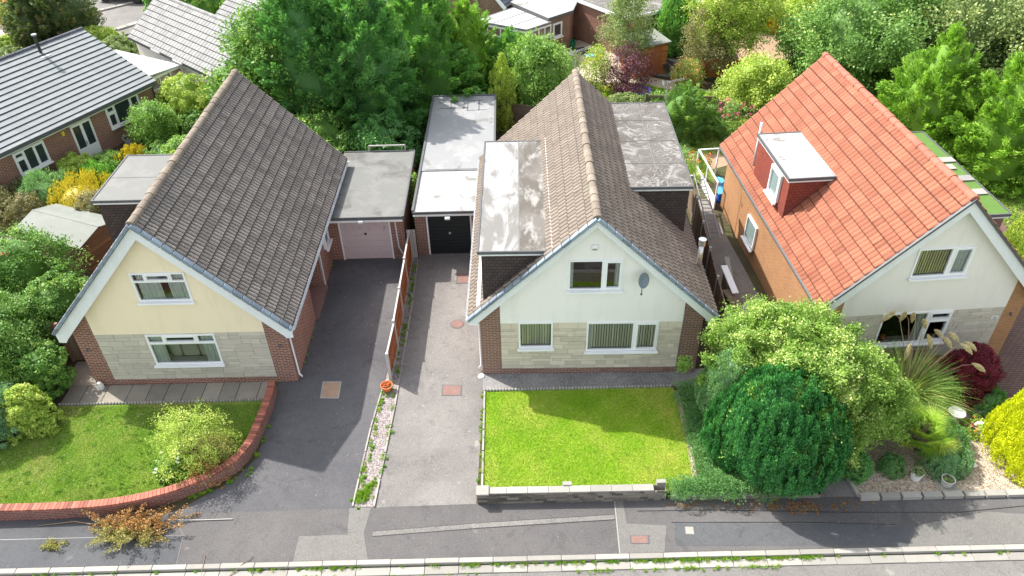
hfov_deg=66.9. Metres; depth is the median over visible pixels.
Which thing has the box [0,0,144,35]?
back street
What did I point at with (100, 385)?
bag
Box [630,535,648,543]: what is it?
manhole cover
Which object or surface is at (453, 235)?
garage door
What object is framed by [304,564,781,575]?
gutter weeds
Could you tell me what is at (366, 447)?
edging
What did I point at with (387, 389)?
plant pot
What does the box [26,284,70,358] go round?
board fence
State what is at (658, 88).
grass
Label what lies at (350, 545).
tarmac patch
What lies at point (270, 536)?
pavement
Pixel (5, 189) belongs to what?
shrub
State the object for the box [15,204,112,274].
shed
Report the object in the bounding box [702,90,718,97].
shrub
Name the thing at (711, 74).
garden fence
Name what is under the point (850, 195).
house
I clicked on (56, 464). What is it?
dry grass
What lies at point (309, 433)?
drive
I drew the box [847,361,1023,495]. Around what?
gravel garden
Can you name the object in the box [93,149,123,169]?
shrub
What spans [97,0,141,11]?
back kerb
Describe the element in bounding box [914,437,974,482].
shrub
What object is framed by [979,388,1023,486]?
golden conifer
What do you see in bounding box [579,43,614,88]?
young tree
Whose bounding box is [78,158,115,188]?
shrub
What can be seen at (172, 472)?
flowering plant
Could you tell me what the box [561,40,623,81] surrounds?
patio
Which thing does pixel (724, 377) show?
shrub
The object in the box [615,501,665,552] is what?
tarmac patch
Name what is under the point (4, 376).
shrub
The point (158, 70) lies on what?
conservatory
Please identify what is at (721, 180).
tarpaulin
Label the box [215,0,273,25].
bungalow
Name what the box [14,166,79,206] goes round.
shrub
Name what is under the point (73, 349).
garden gate
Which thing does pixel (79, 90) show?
bungalow
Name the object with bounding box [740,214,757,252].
window
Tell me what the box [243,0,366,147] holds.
conifer
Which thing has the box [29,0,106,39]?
spruce
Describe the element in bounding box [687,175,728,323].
board fence
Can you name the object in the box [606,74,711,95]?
garden path
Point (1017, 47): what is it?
woodland tree
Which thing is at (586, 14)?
brick outbuilding
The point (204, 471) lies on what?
shrub
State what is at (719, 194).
storage tub
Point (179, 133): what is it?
rough grass
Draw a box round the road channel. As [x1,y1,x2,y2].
[65,552,1023,575]
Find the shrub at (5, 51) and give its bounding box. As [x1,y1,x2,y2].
[0,43,24,56]
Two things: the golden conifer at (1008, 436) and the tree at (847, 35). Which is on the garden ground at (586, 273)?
the tree at (847, 35)
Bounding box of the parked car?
[101,0,140,3]
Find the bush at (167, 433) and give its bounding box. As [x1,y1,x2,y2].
[144,398,241,488]
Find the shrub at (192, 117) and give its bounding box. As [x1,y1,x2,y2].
[178,109,201,135]
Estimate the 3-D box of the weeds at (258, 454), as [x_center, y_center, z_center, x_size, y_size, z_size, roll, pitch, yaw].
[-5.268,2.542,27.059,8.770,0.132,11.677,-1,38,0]
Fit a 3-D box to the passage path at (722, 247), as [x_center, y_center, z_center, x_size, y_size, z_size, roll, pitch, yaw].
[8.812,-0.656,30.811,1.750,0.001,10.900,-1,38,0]
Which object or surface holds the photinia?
on the garden ground at (586, 273)
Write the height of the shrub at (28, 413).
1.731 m
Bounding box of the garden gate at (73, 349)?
[54,322,84,361]
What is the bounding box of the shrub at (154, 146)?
[141,139,168,153]
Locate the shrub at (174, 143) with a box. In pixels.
[158,134,186,153]
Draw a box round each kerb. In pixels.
[0,544,1023,575]
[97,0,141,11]
[112,21,136,31]
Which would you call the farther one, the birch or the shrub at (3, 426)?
the birch
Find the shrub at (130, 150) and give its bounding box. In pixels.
[112,143,148,166]
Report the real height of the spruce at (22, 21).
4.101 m
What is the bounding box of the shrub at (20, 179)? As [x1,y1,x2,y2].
[11,168,64,197]
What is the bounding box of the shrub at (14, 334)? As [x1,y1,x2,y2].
[0,283,60,371]
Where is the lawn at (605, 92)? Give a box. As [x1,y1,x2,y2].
[597,85,619,98]
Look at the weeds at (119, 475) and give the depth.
23.16 m
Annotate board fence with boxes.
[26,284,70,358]
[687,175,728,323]
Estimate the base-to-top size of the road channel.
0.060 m
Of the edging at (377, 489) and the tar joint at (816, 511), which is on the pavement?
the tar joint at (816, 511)
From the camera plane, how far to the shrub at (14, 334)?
25.95 m
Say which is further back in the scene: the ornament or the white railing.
the white railing
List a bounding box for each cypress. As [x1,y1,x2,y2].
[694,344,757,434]
[699,361,855,498]
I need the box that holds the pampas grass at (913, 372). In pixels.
[860,310,985,443]
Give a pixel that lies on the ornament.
(881, 337)
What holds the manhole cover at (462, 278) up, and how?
on the drive at (437, 429)
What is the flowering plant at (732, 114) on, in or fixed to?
on the garden ground at (586, 273)
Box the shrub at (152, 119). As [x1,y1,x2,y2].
[120,97,182,149]
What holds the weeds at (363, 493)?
on the gravel strip at (383, 417)
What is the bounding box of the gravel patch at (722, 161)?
[685,135,726,168]
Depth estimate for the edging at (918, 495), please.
22.14 m
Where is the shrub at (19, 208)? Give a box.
[0,189,50,232]
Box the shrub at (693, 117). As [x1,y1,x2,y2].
[653,79,732,150]
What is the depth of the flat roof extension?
48.64 m
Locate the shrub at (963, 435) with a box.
[910,411,970,463]
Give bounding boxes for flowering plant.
[152,451,186,486]
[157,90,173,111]
[685,150,711,175]
[710,97,753,140]
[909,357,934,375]
[959,414,992,442]
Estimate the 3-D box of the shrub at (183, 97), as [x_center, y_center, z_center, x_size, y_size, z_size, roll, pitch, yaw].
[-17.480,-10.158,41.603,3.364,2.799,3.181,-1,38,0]
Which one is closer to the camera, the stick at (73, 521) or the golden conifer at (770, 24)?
the stick at (73, 521)
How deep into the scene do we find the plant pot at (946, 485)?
22.33 m
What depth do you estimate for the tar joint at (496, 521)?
21.83 m
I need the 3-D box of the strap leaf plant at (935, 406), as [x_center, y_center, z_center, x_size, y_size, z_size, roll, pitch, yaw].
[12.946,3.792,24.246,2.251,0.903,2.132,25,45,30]
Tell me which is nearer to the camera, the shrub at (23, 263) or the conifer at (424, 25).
the shrub at (23, 263)
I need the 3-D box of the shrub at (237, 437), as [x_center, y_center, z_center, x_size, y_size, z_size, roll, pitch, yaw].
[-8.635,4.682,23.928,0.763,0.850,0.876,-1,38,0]
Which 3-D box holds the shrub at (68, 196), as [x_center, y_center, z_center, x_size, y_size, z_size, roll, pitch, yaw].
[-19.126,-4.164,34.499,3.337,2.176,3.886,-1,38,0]
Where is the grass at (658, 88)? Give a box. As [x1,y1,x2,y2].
[643,85,669,96]
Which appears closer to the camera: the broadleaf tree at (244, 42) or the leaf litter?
the leaf litter
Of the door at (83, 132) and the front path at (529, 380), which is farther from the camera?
the door at (83, 132)
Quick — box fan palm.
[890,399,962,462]
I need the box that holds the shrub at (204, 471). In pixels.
[184,452,231,488]
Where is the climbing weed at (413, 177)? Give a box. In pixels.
[409,172,416,225]
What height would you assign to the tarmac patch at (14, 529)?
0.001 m
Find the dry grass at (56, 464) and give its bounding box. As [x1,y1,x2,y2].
[0,410,164,501]
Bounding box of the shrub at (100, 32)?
[83,25,124,40]
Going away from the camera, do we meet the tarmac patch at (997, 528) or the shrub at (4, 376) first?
the tarmac patch at (997, 528)
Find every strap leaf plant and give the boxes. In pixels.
[680,145,692,159]
[685,157,717,183]
[913,392,962,430]
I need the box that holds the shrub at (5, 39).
[0,34,17,48]
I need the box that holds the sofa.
[165,344,206,355]
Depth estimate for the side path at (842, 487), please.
22.47 m
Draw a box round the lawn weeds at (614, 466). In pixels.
[522,398,681,483]
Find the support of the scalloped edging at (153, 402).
on the garden ground at (586, 273)
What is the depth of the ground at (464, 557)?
20.94 m
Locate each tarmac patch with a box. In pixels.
[0,516,174,538]
[0,536,182,567]
[293,508,370,560]
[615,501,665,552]
[675,523,914,545]
[909,512,1023,545]
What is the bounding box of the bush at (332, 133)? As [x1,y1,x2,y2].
[294,105,357,154]
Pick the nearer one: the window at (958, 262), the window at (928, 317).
the window at (958, 262)
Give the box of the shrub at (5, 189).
[0,183,18,233]
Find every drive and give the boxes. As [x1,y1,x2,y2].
[0,24,11,34]
[173,258,402,513]
[373,253,482,507]
[989,193,1023,401]
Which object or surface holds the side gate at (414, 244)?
on the gravel strip at (383, 417)
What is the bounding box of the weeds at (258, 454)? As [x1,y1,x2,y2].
[187,264,483,498]
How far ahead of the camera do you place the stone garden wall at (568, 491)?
22.15 m
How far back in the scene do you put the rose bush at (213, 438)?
23.17 m
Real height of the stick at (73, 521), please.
0.191 m
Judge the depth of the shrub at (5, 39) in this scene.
50.65 m
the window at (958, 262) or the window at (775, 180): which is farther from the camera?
the window at (775, 180)
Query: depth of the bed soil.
25.00 m
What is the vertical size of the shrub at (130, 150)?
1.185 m
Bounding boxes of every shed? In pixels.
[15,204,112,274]
[620,29,671,78]
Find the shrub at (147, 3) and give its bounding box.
[142,0,151,11]
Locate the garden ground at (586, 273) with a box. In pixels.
[0,49,1003,568]
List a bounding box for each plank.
[721,257,733,285]
[721,265,738,299]
[722,289,740,313]
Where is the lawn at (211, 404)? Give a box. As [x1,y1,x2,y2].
[0,399,261,503]
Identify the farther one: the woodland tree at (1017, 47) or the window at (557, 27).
the window at (557, 27)
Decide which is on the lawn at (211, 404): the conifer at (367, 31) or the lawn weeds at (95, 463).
the lawn weeds at (95, 463)
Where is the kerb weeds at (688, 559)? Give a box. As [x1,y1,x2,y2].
[18,550,1008,575]
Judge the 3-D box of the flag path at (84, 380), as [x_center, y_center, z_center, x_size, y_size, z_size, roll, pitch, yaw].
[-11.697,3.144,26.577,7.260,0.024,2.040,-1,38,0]
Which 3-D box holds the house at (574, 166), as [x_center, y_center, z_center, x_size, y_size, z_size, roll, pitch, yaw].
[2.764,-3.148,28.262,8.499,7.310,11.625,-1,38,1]
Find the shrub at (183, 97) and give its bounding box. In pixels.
[155,72,211,126]
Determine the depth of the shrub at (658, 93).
41.55 m
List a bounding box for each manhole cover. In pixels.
[320,381,341,398]
[441,384,461,395]
[451,320,463,328]
[456,273,468,283]
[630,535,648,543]
[685,527,693,533]
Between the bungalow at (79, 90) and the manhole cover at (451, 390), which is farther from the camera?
the bungalow at (79, 90)
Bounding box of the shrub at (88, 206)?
[74,188,101,214]
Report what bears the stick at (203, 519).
on the pavement
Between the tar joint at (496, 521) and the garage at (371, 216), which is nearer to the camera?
the tar joint at (496, 521)
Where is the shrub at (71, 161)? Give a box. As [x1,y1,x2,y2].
[55,151,93,184]
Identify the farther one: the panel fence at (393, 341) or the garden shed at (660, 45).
the garden shed at (660, 45)
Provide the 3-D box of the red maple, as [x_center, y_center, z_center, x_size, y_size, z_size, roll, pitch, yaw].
[14.800,2.608,24.959,2.196,1.952,2.210,-1,38,0]
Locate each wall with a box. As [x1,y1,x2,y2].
[0,381,276,520]
[476,479,666,503]
[669,488,820,499]
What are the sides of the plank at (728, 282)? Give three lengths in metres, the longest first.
1.500 x 1.027 x 0.281 m
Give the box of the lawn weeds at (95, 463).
[4,415,163,497]
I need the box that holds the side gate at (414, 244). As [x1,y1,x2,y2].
[406,229,417,256]
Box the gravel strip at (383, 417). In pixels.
[353,257,417,506]
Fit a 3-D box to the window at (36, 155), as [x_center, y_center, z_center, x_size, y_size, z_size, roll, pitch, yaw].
[-22.499,-6.079,36.400,0.200,1.170,1.700,17,42,22]
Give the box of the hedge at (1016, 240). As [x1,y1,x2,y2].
[1002,213,1023,260]
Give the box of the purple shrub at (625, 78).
[591,39,659,96]
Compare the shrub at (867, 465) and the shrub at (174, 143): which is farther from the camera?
the shrub at (174, 143)
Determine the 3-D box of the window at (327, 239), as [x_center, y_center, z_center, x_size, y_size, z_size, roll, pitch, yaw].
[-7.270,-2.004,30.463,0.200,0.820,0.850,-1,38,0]
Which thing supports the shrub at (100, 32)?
on the ground at (464, 557)
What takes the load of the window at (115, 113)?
in the bungalow at (79, 90)
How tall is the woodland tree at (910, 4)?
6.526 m
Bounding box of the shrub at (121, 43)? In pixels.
[101,34,139,54]
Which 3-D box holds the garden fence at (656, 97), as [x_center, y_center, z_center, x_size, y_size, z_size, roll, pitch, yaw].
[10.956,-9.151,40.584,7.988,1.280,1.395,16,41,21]
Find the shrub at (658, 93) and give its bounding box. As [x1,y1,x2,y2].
[639,88,669,102]
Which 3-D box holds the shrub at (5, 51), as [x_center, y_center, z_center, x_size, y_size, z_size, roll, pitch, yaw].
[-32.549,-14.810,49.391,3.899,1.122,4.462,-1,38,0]
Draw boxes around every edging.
[58,398,262,405]
[352,389,381,506]
[373,259,417,506]
[481,391,484,484]
[483,384,671,391]
[846,475,859,496]
[859,489,1023,500]
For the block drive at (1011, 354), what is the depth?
26.72 m
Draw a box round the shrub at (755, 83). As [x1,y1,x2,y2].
[708,49,797,125]
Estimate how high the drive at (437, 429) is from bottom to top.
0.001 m
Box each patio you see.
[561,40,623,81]
[657,58,685,76]
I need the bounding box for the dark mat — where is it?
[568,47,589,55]
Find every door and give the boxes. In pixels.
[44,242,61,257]
[69,117,101,157]
[339,222,392,258]
[427,216,470,253]
[649,46,662,75]
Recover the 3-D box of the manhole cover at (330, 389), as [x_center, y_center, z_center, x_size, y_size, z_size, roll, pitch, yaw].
[-6.094,3.424,26.051,0.682,0.018,0.819,-1,38,0]
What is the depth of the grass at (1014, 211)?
34.35 m
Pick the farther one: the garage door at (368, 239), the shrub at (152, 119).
the shrub at (152, 119)
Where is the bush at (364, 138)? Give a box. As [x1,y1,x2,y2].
[346,112,424,179]
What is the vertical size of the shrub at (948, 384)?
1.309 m
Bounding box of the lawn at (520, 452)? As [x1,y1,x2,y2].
[484,387,691,491]
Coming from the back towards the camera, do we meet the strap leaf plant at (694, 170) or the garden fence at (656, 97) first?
the garden fence at (656, 97)
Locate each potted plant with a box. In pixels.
[910,465,925,476]
[941,475,953,483]
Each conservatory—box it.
[114,50,183,94]
[481,7,551,40]
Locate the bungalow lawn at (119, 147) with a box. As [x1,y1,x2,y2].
[8,93,181,225]
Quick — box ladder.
[694,174,720,238]
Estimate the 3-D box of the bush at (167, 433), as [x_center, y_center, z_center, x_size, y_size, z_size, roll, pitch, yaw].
[-9.557,4.465,23.099,2.775,2.261,2.698,-17,41,-19]
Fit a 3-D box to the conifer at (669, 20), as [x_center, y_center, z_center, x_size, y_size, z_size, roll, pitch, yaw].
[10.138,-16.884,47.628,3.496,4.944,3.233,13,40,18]
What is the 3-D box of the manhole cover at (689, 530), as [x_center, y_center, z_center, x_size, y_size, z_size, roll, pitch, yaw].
[4.925,6.720,21.492,0.232,0.018,0.242,2,38,4]
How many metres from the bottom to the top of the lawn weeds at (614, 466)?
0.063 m
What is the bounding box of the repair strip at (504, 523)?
[372,515,614,535]
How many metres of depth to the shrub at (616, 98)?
40.87 m
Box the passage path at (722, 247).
[698,199,774,337]
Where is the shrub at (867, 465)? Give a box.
[838,451,874,485]
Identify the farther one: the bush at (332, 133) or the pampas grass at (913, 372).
the bush at (332, 133)
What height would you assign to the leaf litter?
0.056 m
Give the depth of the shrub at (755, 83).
39.79 m
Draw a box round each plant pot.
[122,135,135,144]
[380,381,392,392]
[910,466,924,481]
[941,473,955,488]
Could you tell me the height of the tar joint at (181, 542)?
0.001 m
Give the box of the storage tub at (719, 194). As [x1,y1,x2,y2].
[716,186,722,202]
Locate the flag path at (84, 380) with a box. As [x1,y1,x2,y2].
[61,361,267,403]
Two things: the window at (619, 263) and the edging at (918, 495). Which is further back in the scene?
the window at (619, 263)
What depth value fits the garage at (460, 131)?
33.01 m
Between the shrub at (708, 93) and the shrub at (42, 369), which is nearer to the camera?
the shrub at (42, 369)
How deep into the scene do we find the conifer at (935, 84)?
35.60 m
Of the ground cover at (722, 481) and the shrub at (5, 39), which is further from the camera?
the shrub at (5, 39)
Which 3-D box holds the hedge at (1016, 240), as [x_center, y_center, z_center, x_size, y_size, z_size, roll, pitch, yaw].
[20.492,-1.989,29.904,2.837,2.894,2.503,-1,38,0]
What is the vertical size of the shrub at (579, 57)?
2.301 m
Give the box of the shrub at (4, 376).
[0,347,37,393]
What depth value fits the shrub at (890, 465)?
22.75 m
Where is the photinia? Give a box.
[668,55,706,88]
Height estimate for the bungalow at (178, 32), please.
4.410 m
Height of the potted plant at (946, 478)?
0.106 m
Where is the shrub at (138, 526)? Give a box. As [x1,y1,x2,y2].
[81,502,201,554]
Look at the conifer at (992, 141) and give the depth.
34.24 m
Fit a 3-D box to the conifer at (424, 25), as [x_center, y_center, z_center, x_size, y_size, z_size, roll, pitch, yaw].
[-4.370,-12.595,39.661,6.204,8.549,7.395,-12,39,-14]
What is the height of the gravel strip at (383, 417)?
0.001 m
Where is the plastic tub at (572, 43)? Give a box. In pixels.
[570,39,575,47]
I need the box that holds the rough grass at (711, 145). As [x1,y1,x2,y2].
[685,121,735,154]
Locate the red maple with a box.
[935,341,1007,411]
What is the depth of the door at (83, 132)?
38.54 m
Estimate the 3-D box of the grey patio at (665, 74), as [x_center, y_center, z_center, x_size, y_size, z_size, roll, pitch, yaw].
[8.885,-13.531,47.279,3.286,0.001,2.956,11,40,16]
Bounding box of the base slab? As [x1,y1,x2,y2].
[934,480,958,491]
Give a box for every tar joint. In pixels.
[0,535,184,539]
[175,520,183,563]
[372,519,614,536]
[373,514,613,531]
[614,501,619,552]
[650,506,1019,512]
[671,522,895,524]
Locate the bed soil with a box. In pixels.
[673,387,798,487]
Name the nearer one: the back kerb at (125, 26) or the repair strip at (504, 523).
the repair strip at (504, 523)
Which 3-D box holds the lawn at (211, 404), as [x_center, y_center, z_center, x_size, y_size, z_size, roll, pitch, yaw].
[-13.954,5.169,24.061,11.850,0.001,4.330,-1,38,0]
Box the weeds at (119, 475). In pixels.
[33,431,217,502]
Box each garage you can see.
[328,144,415,259]
[411,94,495,254]
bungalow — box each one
[0,27,157,195]
[127,0,238,92]
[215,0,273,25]
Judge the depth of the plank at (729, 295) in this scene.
28.27 m
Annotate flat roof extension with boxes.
[509,0,577,49]
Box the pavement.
[0,495,1023,568]
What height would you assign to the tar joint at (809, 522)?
0.001 m
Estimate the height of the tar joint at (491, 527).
0.001 m
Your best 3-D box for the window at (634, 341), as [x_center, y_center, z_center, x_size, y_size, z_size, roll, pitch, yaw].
[3.608,1.609,25.431,2.440,1.310,0.260,-1,38,1]
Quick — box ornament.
[878,333,886,340]
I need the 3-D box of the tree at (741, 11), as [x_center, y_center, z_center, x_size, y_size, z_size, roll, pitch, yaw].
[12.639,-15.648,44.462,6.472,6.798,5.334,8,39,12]
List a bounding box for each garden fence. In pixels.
[497,101,533,128]
[645,93,757,120]
[693,57,804,78]
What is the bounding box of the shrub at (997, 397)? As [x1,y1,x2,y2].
[966,385,1008,418]
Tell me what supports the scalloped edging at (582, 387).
on the garden ground at (586, 273)
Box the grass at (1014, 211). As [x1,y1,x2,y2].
[986,175,1023,227]
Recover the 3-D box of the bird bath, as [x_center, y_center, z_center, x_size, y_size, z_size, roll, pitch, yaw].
[13.822,4.050,24.214,0.518,0.532,0.518,-1,38,0]
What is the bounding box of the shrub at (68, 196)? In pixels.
[46,167,110,210]
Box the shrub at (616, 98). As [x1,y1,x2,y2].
[607,92,644,102]
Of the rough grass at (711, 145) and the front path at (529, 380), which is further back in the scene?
the rough grass at (711, 145)
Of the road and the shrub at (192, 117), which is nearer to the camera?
the road
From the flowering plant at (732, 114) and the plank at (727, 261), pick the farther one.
the flowering plant at (732, 114)
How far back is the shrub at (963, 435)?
23.32 m
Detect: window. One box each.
[11,140,53,175]
[105,94,140,130]
[128,272,194,305]
[144,333,224,367]
[323,229,332,251]
[517,322,553,351]
[552,21,563,39]
[566,259,623,293]
[584,321,659,354]
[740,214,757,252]
[763,163,782,204]
[874,310,953,348]
[908,245,976,281]
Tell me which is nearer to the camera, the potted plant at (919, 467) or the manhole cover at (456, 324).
the potted plant at (919, 467)
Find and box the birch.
[591,0,661,72]
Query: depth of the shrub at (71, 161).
37.02 m
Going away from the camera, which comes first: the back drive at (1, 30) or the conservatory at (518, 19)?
the conservatory at (518, 19)
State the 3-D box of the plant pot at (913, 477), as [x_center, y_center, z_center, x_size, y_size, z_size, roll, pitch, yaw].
[11.816,5.456,22.634,0.364,0.320,0.364,-1,38,0]
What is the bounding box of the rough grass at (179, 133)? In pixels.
[136,126,182,149]
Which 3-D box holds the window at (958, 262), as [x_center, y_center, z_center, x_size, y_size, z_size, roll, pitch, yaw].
[13.281,-0.779,23.931,1.900,1.170,0.273,-3,38,-3]
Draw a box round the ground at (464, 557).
[4,1,1009,575]
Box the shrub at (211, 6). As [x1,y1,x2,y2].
[179,0,222,13]
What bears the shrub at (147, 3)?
on the back street
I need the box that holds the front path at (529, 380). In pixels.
[483,369,702,389]
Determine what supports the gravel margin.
on the bed soil
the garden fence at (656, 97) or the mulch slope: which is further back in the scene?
the mulch slope
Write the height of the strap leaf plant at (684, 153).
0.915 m
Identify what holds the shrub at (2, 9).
on the back street
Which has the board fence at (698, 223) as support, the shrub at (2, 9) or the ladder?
the ladder
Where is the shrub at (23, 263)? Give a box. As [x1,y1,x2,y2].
[0,221,97,305]
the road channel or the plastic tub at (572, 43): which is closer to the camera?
the road channel
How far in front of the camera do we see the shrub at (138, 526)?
21.64 m
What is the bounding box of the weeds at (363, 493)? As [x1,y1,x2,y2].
[349,263,417,508]
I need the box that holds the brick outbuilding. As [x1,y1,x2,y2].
[573,0,703,53]
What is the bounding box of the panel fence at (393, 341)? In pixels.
[385,230,412,380]
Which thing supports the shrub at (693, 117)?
on the garden ground at (586, 273)
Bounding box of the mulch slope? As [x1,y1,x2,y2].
[731,33,795,60]
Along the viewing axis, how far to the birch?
43.71 m
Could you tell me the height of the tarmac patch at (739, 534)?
0.001 m
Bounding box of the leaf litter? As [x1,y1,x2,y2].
[667,494,874,515]
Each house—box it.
[52,69,348,384]
[446,0,512,38]
[465,45,719,373]
[719,52,1023,360]
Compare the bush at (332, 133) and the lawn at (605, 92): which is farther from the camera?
the lawn at (605, 92)
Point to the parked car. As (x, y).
(134, 1)
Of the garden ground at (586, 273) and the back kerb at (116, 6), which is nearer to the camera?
the garden ground at (586, 273)
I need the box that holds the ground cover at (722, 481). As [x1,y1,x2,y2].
[663,377,811,505]
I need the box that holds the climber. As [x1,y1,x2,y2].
[725,119,745,135]
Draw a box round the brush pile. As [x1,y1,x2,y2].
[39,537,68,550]
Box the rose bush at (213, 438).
[185,429,243,473]
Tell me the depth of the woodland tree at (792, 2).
45.98 m
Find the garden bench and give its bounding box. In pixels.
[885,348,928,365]
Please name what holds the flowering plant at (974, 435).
on the gravel garden
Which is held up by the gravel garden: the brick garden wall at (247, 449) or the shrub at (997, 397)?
the shrub at (997, 397)
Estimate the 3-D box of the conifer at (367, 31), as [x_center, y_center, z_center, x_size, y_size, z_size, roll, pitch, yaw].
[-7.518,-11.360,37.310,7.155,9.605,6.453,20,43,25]
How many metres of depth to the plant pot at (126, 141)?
40.30 m
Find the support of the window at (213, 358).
in the house at (218, 220)
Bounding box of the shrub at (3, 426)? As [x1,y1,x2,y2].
[0,381,21,448]
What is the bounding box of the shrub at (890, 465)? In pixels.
[875,451,905,480]
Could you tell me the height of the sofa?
1.420 m
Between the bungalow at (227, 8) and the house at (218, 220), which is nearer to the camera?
the house at (218, 220)
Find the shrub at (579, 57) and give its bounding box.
[558,47,587,74]
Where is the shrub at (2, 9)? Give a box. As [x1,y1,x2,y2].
[0,0,12,23]
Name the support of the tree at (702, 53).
on the garden ground at (586, 273)
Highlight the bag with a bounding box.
[97,381,104,389]
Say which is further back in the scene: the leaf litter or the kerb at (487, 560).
the leaf litter
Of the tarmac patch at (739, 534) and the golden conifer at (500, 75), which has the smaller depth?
the tarmac patch at (739, 534)
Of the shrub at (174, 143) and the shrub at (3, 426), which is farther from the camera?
the shrub at (174, 143)
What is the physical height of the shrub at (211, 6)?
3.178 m
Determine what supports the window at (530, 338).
in the house at (574, 166)
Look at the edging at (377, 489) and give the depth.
25.75 m
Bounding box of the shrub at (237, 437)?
[221,428,243,453]
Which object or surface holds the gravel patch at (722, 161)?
on the garden ground at (586, 273)
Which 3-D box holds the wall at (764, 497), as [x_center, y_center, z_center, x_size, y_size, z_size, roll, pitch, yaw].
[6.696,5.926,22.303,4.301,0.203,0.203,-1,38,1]
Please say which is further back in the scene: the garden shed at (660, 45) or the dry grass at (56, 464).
the garden shed at (660, 45)
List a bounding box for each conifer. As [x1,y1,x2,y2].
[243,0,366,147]
[307,0,430,147]
[383,0,492,130]
[446,0,500,93]
[482,24,524,94]
[488,52,517,133]
[648,0,700,59]
[764,0,790,35]
[875,20,988,165]
[931,50,1023,198]
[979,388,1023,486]
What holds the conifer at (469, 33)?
on the garden ground at (586, 273)
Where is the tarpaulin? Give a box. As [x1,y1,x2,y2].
[716,177,724,186]
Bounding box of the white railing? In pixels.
[696,148,719,208]
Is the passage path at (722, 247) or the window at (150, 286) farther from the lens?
the passage path at (722, 247)
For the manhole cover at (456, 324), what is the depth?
28.58 m
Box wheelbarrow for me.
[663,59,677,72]
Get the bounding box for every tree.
[197,0,343,122]
[492,27,580,112]
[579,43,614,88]
[673,288,925,484]
[675,0,789,60]
[678,2,750,73]
[758,0,939,100]
[777,0,845,51]
[869,0,956,82]
[890,0,1023,89]
[968,0,1023,87]
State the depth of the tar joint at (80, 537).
21.68 m
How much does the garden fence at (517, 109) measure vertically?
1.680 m
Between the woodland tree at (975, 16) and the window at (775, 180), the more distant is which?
the woodland tree at (975, 16)
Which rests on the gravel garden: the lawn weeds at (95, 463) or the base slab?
the base slab
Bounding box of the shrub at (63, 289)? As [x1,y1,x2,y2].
[16,269,88,345]
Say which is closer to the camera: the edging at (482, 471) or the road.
the road
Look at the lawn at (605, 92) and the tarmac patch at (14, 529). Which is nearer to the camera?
the tarmac patch at (14, 529)
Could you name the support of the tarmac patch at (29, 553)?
on the pavement
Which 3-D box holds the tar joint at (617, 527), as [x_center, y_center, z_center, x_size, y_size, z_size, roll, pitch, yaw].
[2.932,6.652,21.636,0.030,0.001,1.701,0,38,2]
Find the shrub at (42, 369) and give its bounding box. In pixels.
[3,340,76,399]
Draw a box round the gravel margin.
[674,390,696,476]
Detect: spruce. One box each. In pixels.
[0,0,58,47]
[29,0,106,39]
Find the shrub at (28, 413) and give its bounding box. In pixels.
[0,382,66,446]
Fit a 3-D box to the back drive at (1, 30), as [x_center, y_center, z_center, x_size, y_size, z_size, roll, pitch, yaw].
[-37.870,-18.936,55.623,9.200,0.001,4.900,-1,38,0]
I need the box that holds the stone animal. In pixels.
[972,421,993,431]
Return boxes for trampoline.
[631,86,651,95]
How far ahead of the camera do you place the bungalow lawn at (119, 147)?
40.45 m
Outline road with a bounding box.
[409,561,1023,575]
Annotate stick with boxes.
[38,520,122,525]
[169,518,232,520]
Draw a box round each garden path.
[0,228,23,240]
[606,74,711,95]
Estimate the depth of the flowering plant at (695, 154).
36.55 m
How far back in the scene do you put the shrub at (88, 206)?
32.71 m
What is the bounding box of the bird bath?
[948,406,966,423]
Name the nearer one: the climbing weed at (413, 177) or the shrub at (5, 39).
the climbing weed at (413, 177)
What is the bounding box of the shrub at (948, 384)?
[916,369,966,415]
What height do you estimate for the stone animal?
0.403 m
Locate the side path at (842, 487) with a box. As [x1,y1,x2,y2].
[807,469,856,496]
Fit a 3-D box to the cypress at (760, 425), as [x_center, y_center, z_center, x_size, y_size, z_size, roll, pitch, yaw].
[7.461,3.891,21.836,4.009,4.063,3.490,-1,38,0]
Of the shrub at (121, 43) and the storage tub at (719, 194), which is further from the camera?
the shrub at (121, 43)
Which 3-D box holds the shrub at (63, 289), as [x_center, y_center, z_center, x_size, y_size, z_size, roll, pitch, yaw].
[-16.095,0.720,27.677,3.009,2.764,2.871,-1,38,0]
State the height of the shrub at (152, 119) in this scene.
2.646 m
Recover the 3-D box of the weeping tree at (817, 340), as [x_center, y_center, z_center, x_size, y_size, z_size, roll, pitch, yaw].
[8.520,2.519,23.044,6.492,4.711,5.905,-16,40,-18]

